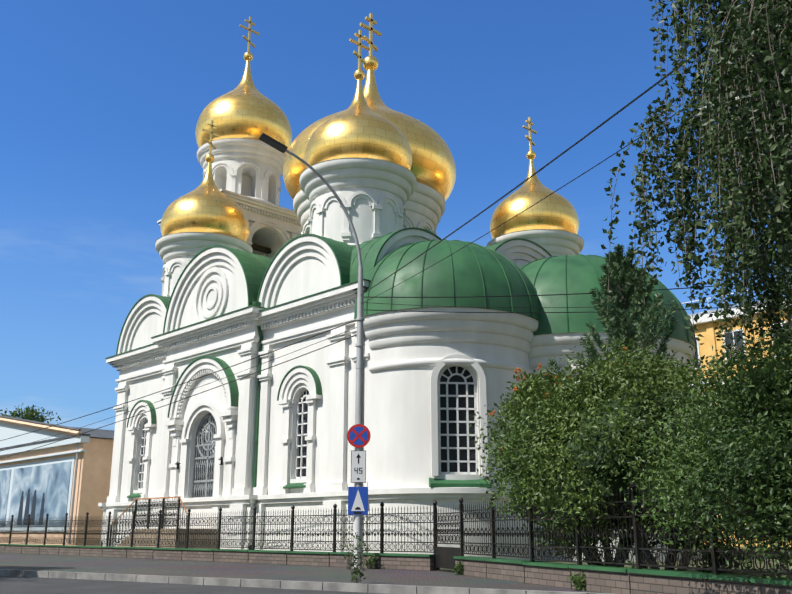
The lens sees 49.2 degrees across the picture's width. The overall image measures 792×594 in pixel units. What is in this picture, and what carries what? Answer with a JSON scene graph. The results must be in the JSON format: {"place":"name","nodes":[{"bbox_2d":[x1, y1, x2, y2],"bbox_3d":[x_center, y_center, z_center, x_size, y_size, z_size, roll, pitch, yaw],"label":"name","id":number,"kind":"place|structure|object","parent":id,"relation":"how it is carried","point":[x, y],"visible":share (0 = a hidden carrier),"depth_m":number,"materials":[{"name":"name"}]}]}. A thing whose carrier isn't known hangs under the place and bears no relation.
{"place":"outdoors","nodes":[
{"label":"outdoors","id":0,"kind":"place"},
{"bbox_2d":[0,576,384,593],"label":"road","id":1,"kind":"structure","parent":0,"point":[22,585],"depth_m":16.03,"materials":[{"name":"grey asphalt"}]},
{"bbox_2d":[0,552,597,592],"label":"sidewalk","id":2,"kind":"structure","parent":0,"point":[63,563],"depth_m":20.06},
{"bbox_2d":[0,403,60,422],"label":"tree","id":3,"kind":"object","parent":2,"relation":"on","point":[30,415],"depth_m":71.15,"materials":[{"name":"green plant"}]},
{"bbox_2d":[0,415,114,545],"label":"mural house","id":4,"kind":"structure","parent":2,"relation":"on","point":[71,476],"depth_m":46.55,"materials":[{"name":"white paint"}]},
{"bbox_2d":[0,545,439,570],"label":"fence plinth","id":5,"kind":"structure","parent":2,"relation":"on","point":[396,562],"depth_m":25.88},
{"bbox_2d":[0,544,433,556],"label":"fence cap","id":6,"kind":"object","parent":5,"relation":"on","point":[365,553],"visible":0.96,"depth_m":26.04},
{"bbox_2d":[259,133,364,568],"bbox_3d":[-2.227,1.203,22.174,3.064,11.079,0.300,7,-17,-25],"label":"lamp post","id":7,"kind":"object","parent":2,"relation":"on","point":[282,148],"visible":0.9,"depth_m":22.83,"materials":[{"name":"grey metal"}]},
{"bbox_2d":[347,424,370,514],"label":"road signs","id":8,"kind":"object","parent":7,"relation":"attached to","point":[358,435],"visible":0.98,"depth_m":21.81,"materials":[{"name":"blue metal"}]},
{"bbox_2d":[0,0,785,458],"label":"wires","id":9,"kind":"object","parent":7,"relation":"attached to","point":[420,272],"visible":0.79,"depth_m":22.94,"materials":[{"name":"black"}]},
{"bbox_2d":[341,532,369,582],"bbox_3d":[-0.689,4.651,15.427,0.501,0.891,0.518,14,-21,-42],"label":"climbing plant","id":10,"kind":"object","parent":2,"relation":"on","point":[355,568],"depth_m":15.40,"materials":[{"name":"green plant"}]},
{"bbox_2d":[365,553,378,568],"bbox_3d":[-0.619,6.553,21.384,0.324,0.441,0.375,14,-21,-42],"label":"tuft","id":11,"kind":"object","parent":2,"relation":"on","point":[370,563],"depth_m":21.33,"materials":[{"name":"green plant"}]},
{"bbox_2d":[453,559,463,574],"bbox_3d":[1.372,5.800,18.454,0.351,0.397,0.322,14,-21,-42],"label":"tuft","id":12,"kind":"object","parent":2,"relation":"on","point":[458,568],"depth_m":18.39,"materials":[{"name":"green plant"}]},
{"bbox_2d":[567,570,585,590],"bbox_3d":[2.872,4.490,13.622,0.342,0.377,0.359,14,-21,-42],"label":"tuft","id":13,"kind":"object","parent":2,"relation":"on","point":[578,581],"depth_m":13.54,"materials":[{"name":"green plant"}]},
{"bbox_2d":[455,559,791,593],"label":"fence plinth","id":14,"kind":"structure","parent":2,"relation":"on","point":[598,581],"depth_m":12.73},
{"bbox_2d":[453,556,791,585],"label":"wall coping","id":15,"kind":"object","parent":14,"relation":"on","point":[752,579],"visible":1,"depth_m":11.99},
{"bbox_2d":[681,290,791,546],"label":"yellow house","id":16,"kind":"structure","parent":2,"relation":"on","point":[706,326],"depth_m":57.62,"materials":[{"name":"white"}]},
{"bbox_2d":[0,0,791,429],"label":"sky","id":17,"kind":"structure","parent":0,"point":[102,102],"materials":[{"name":"blue"}]},
{"bbox_2d":[354,336,529,488],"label":"apse","id":18,"kind":"structure","parent":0,"point":[397,422],"depth_m":26.92,"materials":[{"name":"paint"}]},
{"bbox_2d":[354,240,539,320],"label":"apse dome roof","id":19,"kind":"structure","parent":18,"relation":"on","point":[437,281],"depth_m":27.56,"materials":[{"name":"green metal"}]},
{"bbox_2d":[366,239,536,316],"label":"roof ribs","id":20,"kind":"object","parent":19,"relation":"attached to","point":[510,261],"visible":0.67,"depth_m":28.20,"materials":[{"name":"green metal"}]},
{"bbox_2d":[485,255,695,352],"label":"apse dome roof","id":21,"kind":"structure","parent":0,"point":[581,276],"depth_m":29.07,"materials":[{"name":"green metal"}]},
{"bbox_2d":[521,254,696,348],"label":"roof ribs","id":22,"kind":"object","parent":21,"relation":"attached to","point":[671,293],"visible":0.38,"depth_m":30.16,"materials":[{"name":"green metal"}]},
{"bbox_2d":[436,546,791,578],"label":"churchyard","id":23,"kind":"structure","parent":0,"point":[689,570],"depth_m":22.79,"materials":[{"name":"green plant"}]},
{"bbox_2d":[98,357,119,545],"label":"facade","id":24,"kind":"structure","parent":23,"relation":"on","point":[103,507],"depth_m":38.91,"materials":[{"name":"paint"}]},
{"bbox_2d":[117,529,217,548],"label":"stairs","id":25,"kind":"structure","parent":23,"relation":"on","point":[190,537],"depth_m":31.31,"materials":[{"name":"stone"}]},
{"bbox_2d":[109,496,186,547],"bbox_3d":[-9.296,8.551,32.200,0.060,2.150,5.738,14,-21,-42],"label":"porch rail","id":26,"kind":"object","parent":25,"relation":"on","point":[163,504],"visible":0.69,"depth_m":31.94,"materials":[{"name":"metal"}]},
{"bbox_2d":[112,496,187,524],"bbox_3d":[-9.286,8.027,32.331,0.050,0.995,5.729,14,-21,-42],"label":"porch handrail","id":27,"kind":"object","parent":26,"relation":"attached to","point":[154,498],"visible":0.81,"depth_m":31.96,"materials":[{"name":"black metal"}]},
{"bbox_2d":[0,500,437,569],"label":"iron fence","id":28,"kind":"object","parent":23,"relation":"on","point":[132,522],"visible":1,"depth_m":26.99,"materials":[{"name":"black metal"}]},
{"bbox_2d":[103,233,370,552],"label":"facade","id":29,"kind":"structure","parent":23,"relation":"on","point":[299,286],"depth_m":32.47,"materials":[{"name":"paint"}]},
{"bbox_2d":[155,232,252,296],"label":"drum","id":30,"kind":"object","parent":29,"relation":"on","point":[185,247],"visible":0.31,"depth_m":40.38,"materials":[{"name":"paint"}]},
{"bbox_2d":[161,259,185,296],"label":"decorative arch","id":31,"kind":"structure","parent":30,"relation":"attached to","point":[173,265],"depth_m":40.50,"materials":[{"name":"white paint"}]},
{"bbox_2d":[160,120,249,241],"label":"dome","id":32,"kind":"structure","parent":30,"relation":"on","point":[207,205],"depth_m":41.06,"materials":[{"name":"gold metal"}]},
{"bbox_2d":[169,333,259,497],"bbox_3d":[-7.194,5.604,34.132,0.850,8.850,6.400,14,-21,-42],"label":"risalit","id":33,"kind":"object","parent":29,"relation":"attached to","point":[230,357],"visible":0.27,"depth_m":33.96,"materials":[{"name":"paint"}]},
{"bbox_2d":[252,301,262,494],"bbox_3d":[-5.196,4.616,31.580,0.325,9.120,0.516,-28,-31,60],"label":"pipe","id":34,"kind":"object","parent":29,"relation":"attached to","point":[256,303],"visible":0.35,"depth_m":31.85,"materials":[{"name":"white metal"}]},
{"bbox_2d":[299,157,416,244],"bbox_3d":[-1.504,-2.647,33.834,4.680,4.020,4.680,14,-21,-42],"label":"drum","id":35,"kind":"object","parent":29,"relation":"on","point":[347,178],"visible":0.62,"depth_m":32.40,"materials":[{"name":"paint"}]},
{"bbox_2d":[308,191,406,240],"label":"blind arches","id":36,"kind":"structure","parent":35,"relation":"attached to","point":[378,207],"depth_m":32.41,"materials":[{"name":"white paint"}]},
{"bbox_2d":[304,30,411,169],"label":"dome","id":37,"kind":"structure","parent":35,"relation":"on","point":[358,128],"depth_m":33.02,"materials":[{"name":"gold metal"}]},
{"bbox_2d":[120,324,364,501],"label":"wall","id":38,"kind":"structure","parent":23,"relation":"on","point":[314,360],"depth_m":30.85,"materials":[{"name":"paint"}]},
{"bbox_2d":[363,307,542,560],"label":"apse trim","id":39,"kind":"structure","parent":23,"relation":"on","point":[453,409],"depth_m":26.64,"materials":[{"name":"white paint"}]},
{"bbox_2d":[350,227,556,525],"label":"facade","id":40,"kind":"structure","parent":23,"relation":"on","point":[519,252],"depth_m":30.59,"materials":[{"name":"paint"}]},
{"bbox_2d":[531,366,607,375],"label":"apse","id":41,"kind":"structure","parent":23,"relation":"on","point":[537,370],"depth_m":28.66,"materials":[{"name":"paint"}]},
{"bbox_2d":[469,350,692,566],"bbox_3d":[4.426,3.570,18.371,5.078,4.609,5.025,14,-21,-42],"label":"rowan","id":42,"kind":"object","parent":23,"relation":"on","point":[509,408],"depth_m":17.95,"materials":[{"name":"green plant"}]},
{"bbox_2d":[489,347,689,452],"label":"rowan berries","id":43,"kind":"object","parent":42,"relation":"attached to","point":[519,371],"visible":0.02,"depth_m":18.37,"materials":[{"name":"plant"}]},
{"bbox_2d":[477,399,693,567],"bbox_3d":[3.844,3.559,16.224,4.851,3.458,4.316,14,-21,-42],"label":"bush","id":44,"kind":"object","parent":23,"relation":"on","point":[504,465],"depth_m":15.68,"materials":[{"name":"green plant"}]},
{"bbox_2d":[434,473,791,574],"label":"iron fence","id":45,"kind":"object","parent":23,"relation":"on","point":[443,557],"visible":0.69,"depth_m":13.82,"materials":[{"name":"black metal"}]},
{"bbox_2d":[528,332,701,561],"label":"apse trim","id":46,"kind":"structure","parent":23,"relation":"on","point":[544,347],"depth_m":28.39,"materials":[{"name":"white paint"}]},
{"bbox_2d":[548,244,697,568],"bbox_3d":[5.197,2.303,19.035,3.965,7.313,3.563,14,-21,-42],"label":"conifer tree","id":47,"kind":"object","parent":23,"relation":"on","point":[627,262],"depth_m":19.49,"materials":[{"name":"green plant"}]},
{"bbox_2d":[502,335,777,570],"bbox_3d":[4.296,2.743,14.692,5.660,4.271,5.648,14,-21,-42],"label":"bush","id":48,"kind":"object","parent":23,"relation":"on","point":[606,386],"depth_m":13.87,"materials":[{"name":"green plant"}]},
{"bbox_2d":[605,329,791,586],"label":"bush","id":49,"kind":"object","parent":23,"relation":"on","point":[756,402],"depth_m":9.92,"materials":[{"name":"green plant"}]},
{"bbox_2d":[679,386,789,569],"bbox_3d":[7.596,2.653,13.925,6.579,3.702,5.938,-3,-15,9],"label":"bush","id":50,"kind":"object","parent":23,"relation":"on","point":[748,522],"depth_m":14.12,"materials":[{"name":"green plant"}]},
{"bbox_2d":[600,0,791,391],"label":"birch","id":51,"kind":"object","parent":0,"point":[775,120],"depth_m":9.49,"materials":[{"name":"green plant"}]},
{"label":"tower base","id":52,"kind":"object","parent":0,"visible":0},
{"bbox_2d":[157,189,230,224],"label":"belfry trim","id":53,"kind":"structure","parent":52,"relation":"on","point":[225,193],"depth_m":46.78,"materials":[{"name":"paint"}]},
{"bbox_2d":[221,191,302,244],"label":"belfry trim","id":54,"kind":"structure","parent":52,"relation":"on","point":[282,222],"depth_m":48.74,"materials":[{"name":"paint"}]},
{"bbox_2d":[249,221,290,257],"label":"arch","id":55,"kind":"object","parent":52,"relation":"on","point":[268,237],"visible":0.12,"depth_m":49.92,"materials":[{"name":"paint"}]},
{"bbox_2d":[197,138,285,204],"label":"bell tower drum","id":56,"kind":"object","parent":55,"relation":"on","point":[234,153],"visible":0.48,"depth_m":50.27,"materials":[{"name":"paint"}]},
{"bbox_2d":[203,161,280,205],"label":"arcade arches","id":57,"kind":"structure","parent":56,"relation":"attached to","point":[257,167],"depth_m":50.09,"materials":[{"name":"white paint"}]},
{"bbox_2d":[195,16,291,153],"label":"dome","id":58,"kind":"structure","parent":56,"relation":"on","point":[245,108],"depth_m":50.63,"materials":[{"name":"gold metal"}]},
{"bbox_2d":[251,243,271,253],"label":"bell beam","id":59,"kind":"structure","parent":55,"relation":"attached to","point":[263,249],"depth_m":49.88,"materials":[{"name":"brown wood"}]},
{"label":"ground surface","id":60,"kind":"structure","parent":0,"visible":0},
{"bbox_2d":[0,569,612,593],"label":"kerb","id":61,"kind":"structure","parent":60,"relation":"on","point":[344,587],"depth_m":16.04,"materials":[{"name":"concrete"}]},
{"bbox_2d":[661,516,783,572],"bbox_3d":[8.514,3.896,18.247,5.963,4.872,7.043,14,-21,-42],"label":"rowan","id":62,"kind":"object","parent":60,"relation":"on","point":[710,559],"depth_m":19.39,"materials":[{"name":"green plant"}]},
{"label":"roof deck","id":63,"kind":"object","parent":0,"visible":0},
{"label":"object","id":64,"kind":"object","parent":63,"relation":"on","visible":0},
{"bbox_2d":[293,182,445,233],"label":"drum","id":65,"kind":"object","parent":64,"relation":"on","point":[424,202],"visible":0.19,"depth_m":40.69,"materials":[{"name":"paint"}]},
{"bbox_2d":[301,213,436,234],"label":"decorative arches","id":66,"kind":"structure","parent":65,"relation":"attached to","point":[421,224],"depth_m":40.51,"materials":[{"name":"white paint"}]},
{"bbox_2d":[283,13,455,200],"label":"dome","id":67,"kind":"structure","parent":65,"relation":"on","point":[433,165],"depth_m":40.76,"materials":[{"name":"gold metal"}]},
{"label":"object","id":68,"kind":"object","parent":63,"relation":"on","visible":0},
{"bbox_2d":[487,229,583,255],"bbox_3d":[6.743,-0.585,41.429,4.680,4.020,4.680,14,-21,-42],"label":"drum","id":69,"kind":"object","parent":68,"relation":"on","point":[552,242],"visible":0.23,"depth_m":40.00,"materials":[{"name":"paint"}]},
{"bbox_2d":[490,117,578,238],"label":"dome","id":70,"kind":"structure","parent":69,"relation":"on","point":[555,211],"depth_m":40.68,"materials":[{"name":"gold metal"}]}
]}

